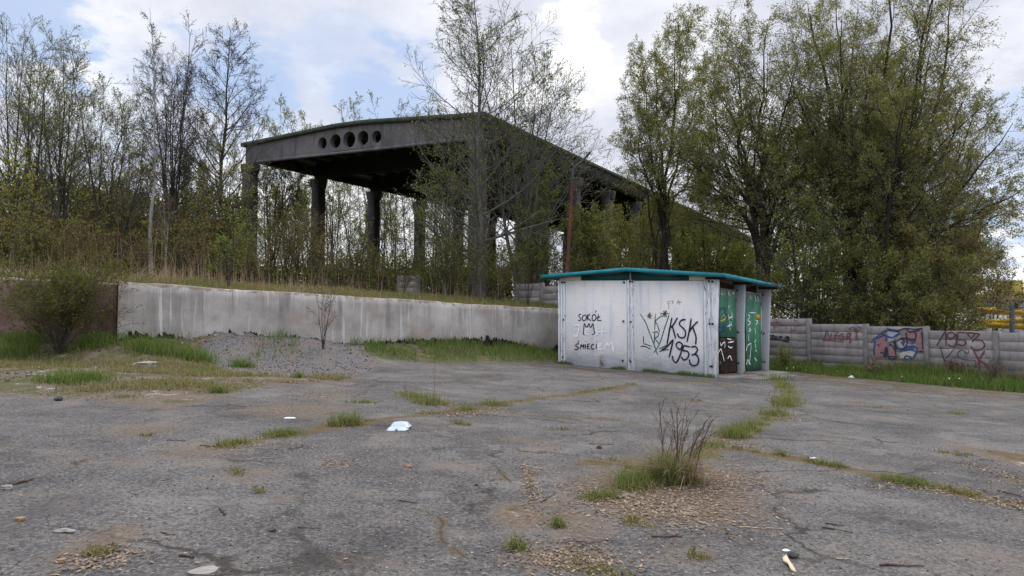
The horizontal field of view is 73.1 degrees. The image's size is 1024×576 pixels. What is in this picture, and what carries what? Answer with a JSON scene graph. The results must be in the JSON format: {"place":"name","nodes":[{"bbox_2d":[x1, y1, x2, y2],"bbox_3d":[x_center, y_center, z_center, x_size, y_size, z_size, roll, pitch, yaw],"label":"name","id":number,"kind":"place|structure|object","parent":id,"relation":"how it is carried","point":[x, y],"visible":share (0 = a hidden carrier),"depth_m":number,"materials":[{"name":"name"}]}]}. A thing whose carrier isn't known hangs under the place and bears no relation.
{"place":"outdoors","nodes":[
{"label":"outdoors","id":0,"kind":"place"},
{"bbox_2d":[0,275,1023,575],"bbox_3d":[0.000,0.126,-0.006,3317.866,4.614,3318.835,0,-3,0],"label":"ground","id":1,"kind":"structure","parent":0,"point":[868,517],"depth_m":5.90,"materials":[{"name":"asphalt"}]},
{"bbox_2d":[0,138,52,269],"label":"tree","id":2,"kind":"object","parent":1,"relation":"on","point":[19,187],"visible":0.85,"depth_m":27.00,"materials":[{"name":"green plant"}]},
{"bbox_2d":[0,182,95,270],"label":"shrub","id":3,"kind":"object","parent":1,"relation":"on","point":[24,231],"visible":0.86,"depth_m":23.82,"materials":[{"name":"green plant"}]},
{"bbox_2d":[0,69,100,219],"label":"tree","id":4,"kind":"object","parent":1,"relation":"on","point":[45,138],"visible":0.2,"depth_m":46.45,"materials":[{"name":"green plant"}]},
{"bbox_2d":[0,11,105,267],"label":"tree","id":5,"kind":"object","parent":1,"relation":"on","point":[7,91],"visible":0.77,"depth_m":34.36,"materials":[{"name":"green plant"}]},
{"bbox_2d":[0,277,117,341],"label":"retaining wall","id":6,"kind":"structure","parent":1,"relation":"on","point":[109,322],"depth_m":15.62,"materials":[{"name":"concrete"}]},
{"bbox_2d":[0,17,135,229],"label":"tree","id":7,"kind":"object","parent":1,"relation":"on","point":[61,195],"visible":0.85,"depth_m":33.33,"materials":[{"name":"green plant"}]},
{"bbox_2d":[43,227,104,268],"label":"shrub","id":8,"kind":"object","parent":1,"relation":"on","point":[57,259],"visible":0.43,"depth_m":24.48,"materials":[{"name":"green plant"}]},
{"bbox_2d":[0,239,163,354],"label":"shrub","id":9,"kind":"object","parent":1,"relation":"on","point":[74,286],"visible":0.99,"depth_m":14.40,"materials":[{"name":"green plant"}]},
{"bbox_2d":[62,98,115,213],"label":"tree","id":10,"kind":"object","parent":1,"relation":"on","point":[88,154],"visible":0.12,"depth_m":48.26,"materials":[{"name":"green plant"}]},
{"bbox_2d":[32,38,156,258],"bbox_3d":[-19.759,-5.926,32.834,5.425,11.584,4.575,2,-3,-30],"label":"tree","id":11,"kind":"object","parent":1,"relation":"on","point":[112,177],"visible":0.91,"depth_m":33.02,"materials":[{"name":"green plant"}]},
{"bbox_2d":[46,212,145,269],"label":"shrub","id":12,"kind":"object","parent":1,"relation":"on","point":[88,245],"visible":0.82,"depth_m":24.28,"materials":[{"name":"green plant"}]},
{"bbox_2d":[0,165,247,282],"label":"woodland","id":13,"kind":"object","parent":1,"relation":"on","point":[71,204],"visible":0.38,"depth_m":31.78,"materials":[{"name":"green plant"}]},
{"bbox_2d":[96,147,171,274],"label":"tree","id":14,"kind":"object","parent":1,"relation":"on","point":[132,201],"visible":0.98,"depth_m":29.04,"materials":[{"name":"green plant"}]},
{"bbox_2d":[105,98,169,214],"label":"tree","id":15,"kind":"object","parent":1,"relation":"on","point":[131,164],"visible":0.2,"depth_m":44.86,"materials":[{"name":"green plant"}]},
{"bbox_2d":[132,361,157,367],"bbox_3d":[-7.278,1.515,13.682,0.529,0.148,0.277,0,-3,0],"label":"stone","id":16,"kind":"object","parent":1,"relation":"on","point":[146,363],"visible":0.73,"depth_m":13.58,"materials":[{"name":"stone"}]},
{"bbox_2d":[122,216,174,272],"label":"shrub","id":17,"kind":"object","parent":1,"relation":"on","point":[141,247],"visible":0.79,"depth_m":25.31,"materials":[{"name":"green plant"}]},
{"bbox_2d":[133,12,180,272],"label":"tree","id":18,"kind":"object","parent":1,"relation":"on","point":[154,166],"visible":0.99,"depth_m":29.22,"materials":[{"name":"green plant"}]},
{"bbox_2d":[103,10,218,261],"bbox_3d":[-16.598,-6.485,33.977,5.078,12.972,4.854,-1,-3,20],"label":"tree","id":19,"kind":"object","parent":1,"relation":"on","point":[171,183],"visible":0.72,"depth_m":33.69,"materials":[{"name":"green plant"}]},
{"bbox_2d":[151,185,181,278],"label":"tree","id":20,"kind":"object","parent":1,"relation":"on","point":[168,204],"visible":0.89,"depth_m":28.05,"materials":[{"name":"green plant"}]},
{"bbox_2d":[144,212,218,276],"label":"shrub","id":21,"kind":"object","parent":1,"relation":"on","point":[177,245],"visible":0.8,"depth_m":25.31,"materials":[{"name":"green plant"}]},
{"bbox_2d":[160,109,242,222],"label":"tree","id":22,"kind":"object","parent":1,"relation":"on","point":[191,185],"visible":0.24,"depth_m":41.91,"materials":[{"name":"green plant"}]},
{"bbox_2d":[187,565,217,575],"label":"stone","id":23,"kind":"object","parent":1,"relation":"on","point":[206,570],"visible":1,"depth_m":3.35,"materials":[{"name":"stone"}]},
{"bbox_2d":[130,15,279,280],"bbox_3d":[-14.211,-6.663,32.503,5.133,13.372,7.244,-2,-3,38],"label":"tree","id":24,"kind":"object","parent":1,"relation":"on","point":[221,157],"visible":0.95,"depth_m":32.91,"materials":[{"name":"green plant"}]},
{"bbox_2d":[174,212,260,278],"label":"shrub","id":25,"kind":"object","parent":1,"relation":"on","point":[213,236],"visible":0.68,"depth_m":26.11,"materials":[{"name":"green plant"}]},
{"bbox_2d":[179,121,265,279],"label":"tree","id":26,"kind":"object","parent":1,"relation":"on","point":[233,177],"visible":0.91,"depth_m":31.20,"materials":[{"name":"green plant"}]},
{"bbox_2d":[203,204,264,287],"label":"sapling","id":27,"kind":"object","parent":1,"relation":"on","point":[229,249],"visible":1,"depth_m":19.64,"materials":[{"name":"green plant"}]},
{"bbox_2d":[220,218,274,282],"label":"shrub","id":28,"kind":"object","parent":1,"relation":"on","point":[237,250],"visible":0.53,"depth_m":27.43,"materials":[{"name":"green plant"}]},
{"bbox_2d":[0,209,533,306],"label":"dry stalks","id":29,"kind":"object","parent":1,"relation":"on","point":[164,271],"visible":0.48,"depth_m":21.16,"materials":[{"name":"plant"}]},
{"bbox_2d":[237,230,301,285],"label":"shrub","id":30,"kind":"object","parent":1,"relation":"on","point":[268,265],"visible":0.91,"depth_m":26.57,"materials":[{"name":"green plant"}]},
{"bbox_2d":[257,165,291,272],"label":"tree","id":31,"kind":"object","parent":1,"relation":"on","point":[275,186],"visible":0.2,"depth_m":57.52,"materials":[{"name":"green plant"}]},
{"bbox_2d":[227,99,323,281],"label":"tree","id":32,"kind":"object","parent":1,"relation":"on","point":[279,213],"visible":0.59,"depth_m":46.16,"materials":[{"name":"green plant"}]},
{"bbox_2d":[0,268,557,308],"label":"grass","id":33,"kind":"structure","parent":1,"relation":"on","point":[450,299],"depth_m":22.22,"materials":[{"name":"plant"}]},
{"bbox_2d":[257,93,313,264],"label":"tree","id":34,"kind":"object","parent":1,"relation":"on","point":[280,103],"visible":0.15,"depth_m":61.85,"materials":[{"name":"green plant"}]},
{"bbox_2d":[250,196,329,285],"bbox_3d":[-9.100,-1.788,27.825,3.071,3.747,6.469,1,-3,-26],"label":"shrub","id":35,"kind":"object","parent":1,"relation":"on","point":[291,231],"visible":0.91,"depth_m":27.37,"materials":[{"name":"green plant"}]},
{"bbox_2d":[281,169,310,281],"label":"tree","id":36,"kind":"object","parent":1,"relation":"on","point":[305,197],"visible":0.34,"depth_m":56.12,"materials":[{"name":"green plant"}]},
{"bbox_2d":[263,204,338,285],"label":"shrub","id":37,"kind":"object","parent":1,"relation":"on","point":[309,251],"visible":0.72,"depth_m":28.36,"materials":[{"name":"green plant"}]},
{"bbox_2d":[273,110,336,264],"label":"tree","id":38,"kind":"object","parent":1,"relation":"on","point":[304,180],"visible":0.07,"depth_m":69.89,"materials":[{"name":"green plant"}]},
{"bbox_2d":[305,269,337,348],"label":"shrub","id":39,"kind":"object","parent":1,"relation":"on","point":[322,338],"visible":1,"depth_m":17.58,"materials":[{"name":"brown plant"}]},
{"bbox_2d":[304,119,363,265],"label":"tree","id":40,"kind":"object","parent":1,"relation":"on","point":[317,125],"visible":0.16,"depth_m":75.86,"materials":[{"name":"green plant"}]},
{"bbox_2d":[115,281,557,352],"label":"retaining wall","id":41,"kind":"structure","parent":1,"relation":"on","point":[186,309],"depth_m":18.82,"materials":[{"name":"concrete"}]},
{"bbox_2d":[303,231,377,287],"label":"shrub","id":42,"kind":"object","parent":1,"relation":"on","point":[332,264],"visible":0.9,"depth_m":27.19,"materials":[{"name":"green plant"}]},
{"bbox_2d":[304,203,377,290],"bbox_3d":[-6.651,-1.641,27.878,2.402,3.846,4.547,3,-4,-43],"label":"shrub","id":43,"kind":"object","parent":1,"relation":"on","point":[356,254],"visible":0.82,"depth_m":27.68,"materials":[{"name":"green plant"}]},
{"bbox_2d":[305,90,380,263],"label":"tree","id":44,"kind":"object","parent":1,"relation":"on","point":[339,192],"visible":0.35,"depth_m":65.82,"materials":[{"name":"green plant"}]},
{"bbox_2d":[325,184,388,265],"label":"tree","id":45,"kind":"object","parent":1,"relation":"on","point":[349,218],"visible":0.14,"depth_m":94.73,"materials":[{"name":"green plant"}]},
{"bbox_2d":[325,90,407,266],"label":"tree","id":46,"kind":"object","parent":1,"relation":"on","point":[383,212],"visible":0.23,"depth_m":68.18,"materials":[{"name":"green plant"}]},
{"bbox_2d":[341,108,413,261],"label":"tree","id":47,"kind":"object","parent":1,"relation":"on","point":[383,249],"visible":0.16,"depth_m":72.41,"materials":[{"name":"green plant"}]},
{"bbox_2d":[352,191,405,267],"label":"tree","id":48,"kind":"object","parent":1,"relation":"on","point":[390,218],"visible":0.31,"depth_m":60.87,"materials":[{"name":"green plant"}]},
{"bbox_2d":[337,227,422,291],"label":"shrub","id":49,"kind":"object","parent":1,"relation":"on","point":[381,265],"visible":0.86,"depth_m":28.37,"materials":[{"name":"green plant"}]},
{"bbox_2d":[361,188,412,268],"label":"tree","id":50,"kind":"object","parent":1,"relation":"on","point":[401,226],"visible":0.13,"depth_m":80.64,"materials":[{"name":"green plant"}]},
{"bbox_2d":[387,421,411,430],"bbox_3d":[-1.304,1.584,7.948,0.270,0.075,0.359,0,-3,0],"label":"takeaway box","id":51,"kind":"object","parent":1,"relation":"on","point":[400,426],"visible":1,"depth_m":7.96,"materials":[{"name":"plastic"}]},
{"bbox_2d":[360,98,442,265],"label":"tree","id":52,"kind":"object","parent":1,"relation":"on","point":[403,206],"visible":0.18,"depth_m":65.84,"materials":[{"name":"green plant"}]},
{"bbox_2d":[381,236,426,292],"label":"shrub","id":53,"kind":"object","parent":1,"relation":"on","point":[407,267],"visible":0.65,"depth_m":31.34,"materials":[{"name":"green plant"}]},
{"bbox_2d":[397,275,419,294],"bbox_3d":[-4.985,0.095,33.282,1.249,1.419,0.180,-1,-3,26],"label":"slab fence","id":54,"kind":"object","parent":1,"relation":"on","point":[410,287],"visible":0.39,"depth_m":33.20,"materials":[{"name":"concrete"}]},
{"bbox_2d":[375,229,471,295],"bbox_3d":[-3.462,-1.018,27.710,3.959,2.914,2.315,0,-3,0],"label":"shrub","id":55,"kind":"object","parent":1,"relation":"on","point":[424,277],"visible":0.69,"depth_m":27.49,"materials":[{"name":"green plant"}]},
{"bbox_2d":[247,239,649,300],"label":"woodland","id":56,"kind":"object","parent":1,"relation":"on","point":[279,279],"visible":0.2,"depth_m":43.32,"materials":[{"name":"green plant"}]},
{"bbox_2d":[392,135,505,297],"bbox_3d":[-2.581,-2.796,27.476,4.625,6.499,3.236,-1,-3,12],"label":"tree","id":57,"kind":"object","parent":1,"relation":"on","point":[435,220],"visible":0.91,"depth_m":27.44,"materials":[{"name":"green plant"}]},
{"bbox_2d":[404,216,503,294],"bbox_3d":[-2.505,-1.203,26.527,3.155,3.317,4.778,2,-3,-30],"label":"shrub","id":58,"kind":"object","parent":1,"relation":"on","point":[447,262],"visible":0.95,"depth_m":26.52,"materials":[{"name":"green plant"}]},
{"bbox_2d":[454,244,502,296],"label":"shrub","id":59,"kind":"object","parent":1,"relation":"on","point":[472,278],"visible":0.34,"depth_m":31.37,"materials":[{"name":"green plant"}]},
{"bbox_2d":[397,0,568,298],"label":"tree","id":60,"kind":"object","parent":1,"relation":"on","point":[476,155],"visible":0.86,"depth_m":28.71,"materials":[{"name":"green plant"}]},
{"bbox_2d":[241,112,751,298],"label":"concrete hall","id":61,"kind":"structure","parent":1,"relation":"on","point":[376,157],"depth_m":46.76,"materials":[{"name":"concrete"}]},
{"bbox_2d":[454,221,551,299],"bbox_3d":[-0.230,-1.203,27.840,4.361,3.564,2.928,2,-4,-42],"label":"shrub","id":62,"kind":"object","parent":1,"relation":"on","point":[504,267],"visible":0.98,"depth_m":27.56,"materials":[{"name":"green plant"}]},
{"bbox_2d":[405,0,616,296],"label":"tree","id":63,"kind":"object","parent":1,"relation":"on","point":[512,165],"visible":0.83,"depth_m":29.95,"materials":[{"name":"green plant"}]},
{"bbox_2d":[0,322,1023,399],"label":"grass","id":64,"kind":"structure","parent":1,"relation":"on","point":[910,372],"depth_m":15.18,"materials":[{"name":"plant"}]},
{"bbox_2d":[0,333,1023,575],"bbox_3d":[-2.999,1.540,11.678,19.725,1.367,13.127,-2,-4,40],"label":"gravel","id":65,"kind":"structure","parent":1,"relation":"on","point":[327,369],"depth_m":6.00,"materials":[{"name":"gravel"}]},
{"bbox_2d":[3,343,1023,575],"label":"leaf litter","id":66,"kind":"object","parent":1,"relation":"on","point":[675,503],"visible":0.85,"depth_m":5.30,"materials":[{"name":"plant"}]},
{"bbox_2d":[495,231,562,289],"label":"shrub","id":67,"kind":"object","parent":1,"relation":"on","point":[526,275],"visible":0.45,"depth_m":29.84,"materials":[{"name":"green plant"}]},
{"bbox_2d":[515,246,542,305],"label":"shrub","id":68,"kind":"object","parent":1,"relation":"on","point":[527,295],"visible":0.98,"depth_m":26.62,"materials":[{"name":"green plant"}]},
{"bbox_2d":[74,373,986,575],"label":"grass","id":69,"kind":"structure","parent":1,"relation":"on","point":[630,481],"depth_m":6.97,"materials":[{"name":"plant"}]},
{"bbox_2d":[494,151,568,297],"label":"tree","id":70,"kind":"object","parent":1,"relation":"on","point":[538,246],"visible":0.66,"depth_m":29.83,"materials":[{"name":"green plant"}]},
{"bbox_2d":[484,237,584,293],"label":"shrub","id":71,"kind":"object","parent":1,"relation":"on","point":[545,268],"visible":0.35,"depth_m":31.39,"materials":[{"name":"green plant"}]},
{"bbox_2d":[515,283,557,306],"bbox_3d":[1.568,0.607,27.840,3.696,1.661,0.180,-2,-4,41],"label":"slab fence","id":72,"kind":"object","parent":1,"relation":"on","point":[540,294],"visible":0.27,"depth_m":28.19,"materials":[{"name":"concrete"}]},
{"bbox_2d":[497,210,631,282],"bbox_3d":[2.425,-1.358,31.411,6.499,4.523,3.454,0,-3,0],"label":"shrub","id":73,"kind":"object","parent":1,"relation":"on","point":[573,250],"visible":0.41,"depth_m":31.14,"materials":[{"name":"green plant"}]},
{"bbox_2d":[565,151,590,272],"bbox_3d":[2.529,-1.921,27.120,1.192,6.955,0.176,0,-3,0],"label":"lamp post","id":74,"kind":"object","parent":1,"relation":"on","point":[570,216],"visible":0.76,"depth_m":27.12,"materials":[{"name":"metal"}]},
{"bbox_2d":[561,200,621,271],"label":"tree","id":75,"kind":"object","parent":1,"relation":"on","point":[585,233],"visible":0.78,"depth_m":30.81,"materials":[{"name":"green plant"}]},
{"bbox_2d":[575,224,674,270],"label":"shrub","id":76,"kind":"object","parent":1,"relation":"on","point":[635,256],"visible":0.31,"depth_m":31.65,"materials":[{"name":"green plant"}]},
{"bbox_2d":[595,190,700,271],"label":"tree","id":77,"kind":"object","parent":1,"relation":"on","point":[625,235],"visible":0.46,"depth_m":40.41,"materials":[{"name":"green plant"}]},
{"bbox_2d":[597,1,736,269],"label":"tree","id":78,"kind":"object","parent":1,"relation":"on","point":[652,167],"visible":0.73,"depth_m":37.93,"materials":[{"name":"green plant"}]},
{"bbox_2d":[541,267,796,379],"bbox_3d":[5.002,1.249,21.871,6.644,3.546,4.762,-2,-3,39],"label":"garbage shelter","id":79,"kind":"object","parent":1,"relation":"on","point":[676,321],"visible":0.94,"depth_m":20.25,"materials":[{"name":"grey paint"}]},
{"bbox_2d":[718,287,737,373],"bbox_3d":[6.113,1.221,19.678,0.073,2.466,1.434,-2,-3,39],"label":"door","id":80,"kind":"structure","parent":79,"relation":"in","point":[727,340],"depth_m":19.69,"materials":[{"name":"green paint"}]},
{"bbox_2d":[745,292,761,371],"bbox_3d":[7.418,1.356,21.274,0.073,2.438,1.404,-2,-3,39],"label":"door","id":81,"kind":"structure","parent":79,"relation":"in","point":[753,351],"depth_m":21.25,"materials":[{"name":"green paint"}]},
{"bbox_2d":[542,421,821,487],"bbox_3d":[1.453,1.497,6.014,2.270,0.361,2.370,-2,-3,38],"label":"grass clump","id":82,"kind":"object","parent":1,"relation":"on","point":[670,470],"visible":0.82,"depth_m":5.80,"materials":[{"name":"plant"}]},
{"bbox_2d":[642,392,724,480],"bbox_3d":[1.492,1.273,5.907,0.730,0.782,0.372,0,-3,0],"label":"dead shrub","id":83,"kind":"object","parent":82,"relation":"on","point":[693,444],"visible":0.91,"depth_m":5.93,"materials":[{"name":"brown plant"}]},
{"bbox_2d":[627,155,775,277],"bbox_3d":[10.609,-1.741,40.139,8.536,10.993,9.140,0,-3,0],"label":"tree","id":84,"kind":"object","parent":1,"relation":"on","point":[709,241],"visible":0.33,"depth_m":39.45,"materials":[{"name":"green plant"}]},
{"bbox_2d":[644,0,883,289],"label":"tree","id":85,"kind":"object","parent":1,"relation":"on","point":[749,173],"visible":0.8,"depth_m":32.85,"materials":[{"name":"green plant"}]},
{"bbox_2d":[773,344,801,369],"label":"shrub","id":86,"kind":"object","parent":1,"relation":"on","point":[786,357],"visible":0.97,"depth_m":23.06,"materials":[{"name":"green plant"}]},
{"bbox_2d":[782,555,796,571],"bbox_3d":[1.549,1.543,3.872,0.043,0.031,0.214,0,-3,4],"label":"paper scrap","id":87,"kind":"object","parent":1,"relation":"on","point":[785,558],"visible":1,"depth_m":3.86,"materials":[{"name":"paper"}]},
{"bbox_2d":[605,220,986,360],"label":"woodland","id":88,"kind":"object","parent":1,"relation":"on","point":[737,264],"visible":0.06,"depth_m":38.77,"materials":[{"name":"green plant"}]},
{"bbox_2d":[728,142,875,333],"bbox_3d":[11.648,-1.627,29.006,5.834,9.725,5.575,1,-3,-23],"label":"tree","id":89,"kind":"object","parent":1,"relation":"on","point":[830,242],"visible":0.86,"depth_m":28.55,"materials":[{"name":"green plant"}]},
{"bbox_2d":[709,37,904,298],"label":"tree","id":90,"kind":"object","parent":1,"relation":"on","point":[776,170],"visible":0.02,"depth_m":46.67,"materials":[{"name":"green plant"}]},
{"bbox_2d":[767,237,892,355],"bbox_3d":[13.527,0.560,29.893,5.327,5.614,4.682,0,-3,0],"label":"tree","id":91,"kind":"object","parent":1,"relation":"on","point":[814,310],"visible":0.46,"depth_m":29.30,"materials":[{"name":"green plant"}]},
{"bbox_2d":[743,0,968,356],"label":"tree","id":92,"kind":"object","parent":1,"relation":"on","point":[842,92],"visible":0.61,"depth_m":30.79,"materials":[{"name":"green plant"}]},
{"bbox_2d":[860,356,884,373],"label":"shrub","id":93,"kind":"object","parent":1,"relation":"on","point":[872,368],"visible":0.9,"depth_m":21.12,"materials":[{"name":"green plant"}]},
{"bbox_2d":[769,318,1023,381],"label":"slab fence","id":94,"kind":"object","parent":1,"relation":"on","point":[846,341],"visible":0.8,"depth_m":21.58,"materials":[{"name":"concrete"}]},
{"bbox_2d":[816,232,980,360],"bbox_3d":[15.602,0.667,27.874,5.722,6.177,5.634,1,-3,-22],"label":"tree","id":95,"kind":"object","parent":1,"relation":"on","point":[910,279],"visible":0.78,"depth_m":27.32,"materials":[{"name":"green plant"}]},
{"bbox_2d":[790,92,1011,322],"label":"tree","id":96,"kind":"object","parent":1,"relation":"on","point":[997,100],"visible":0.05,"depth_m":42.96,"materials":[{"name":"green plant"}]},
{"bbox_2d":[879,562,923,566],"bbox_3d":[2.214,1.572,3.931,0.267,0.029,0.031,0,-3,-7],"label":"stick","id":97,"kind":"object","parent":1,"relation":"on","point":[887,564],"visible":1,"depth_m":3.92,"materials":[{"name":"wood"}]},
{"bbox_2d":[780,0,1023,359],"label":"tree","id":98,"kind":"object","parent":1,"relation":"on","point":[901,116],"visible":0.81,"depth_m":28.73,"materials":[{"name":"green plant"}]},
{"bbox_2d":[831,62,1023,330],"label":"tree","id":99,"kind":"object","parent":1,"relation":"on","point":[968,185],"visible":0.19,"depth_m":31.61,"materials":[{"name":"green plant"}]},
{"bbox_2d":[873,206,1023,360],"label":"tree","id":100,"kind":"object","parent":1,"relation":"on","point":[967,290],"visible":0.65,"depth_m":27.70,"materials":[{"name":"green plant"}]},
{"bbox_2d":[941,356,971,373],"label":"shrub","id":101,"kind":"object","parent":1,"relation":"on","point":[953,365],"visible":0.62,"depth_m":19.85,"materials":[{"name":"green plant"}]},
{"bbox_2d":[959,305,1005,340],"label":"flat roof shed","id":102,"kind":"structure","parent":1,"relation":"on","point":[990,329],"depth_m":65.94,"materials":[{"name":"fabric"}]},
{"bbox_2d":[977,354,1007,379],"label":"shrub","id":103,"kind":"object","parent":1,"relation":"on","point":[994,368],"visible":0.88,"depth_m":18.80,"materials":[{"name":"green plant"}]},
{"bbox_2d":[972,232,1021,330],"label":"tree","id":104,"kind":"object","parent":1,"relation":"on","point":[999,290],"visible":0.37,"depth_m":61.83,"materials":[{"name":"green plant"}]},
{"bbox_2d":[974,280,1023,332],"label":"house","id":105,"kind":"structure","parent":1,"relation":"on","point":[1018,288],"depth_m":70.91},
{"bbox_2d":[976,302,1023,351],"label":"water slide","id":106,"kind":"object","parent":1,"relation":"on","point":[996,324],"visible":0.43,"depth_m":50.33,"materials":[{"name":"yellow plastic"}]},
{"bbox_2d":[982,86,1023,246],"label":"tree","id":107,"kind":"object","parent":1,"relation":"on","point":[1015,186],"visible":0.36,"depth_m":34.55,"materials":[{"name":"green plant"}]},
{"bbox_2d":[0,0,1023,320],"label":"sky","id":108,"kind":"structure","parent":0,"point":[318,52],"materials":[{"name":"white"}]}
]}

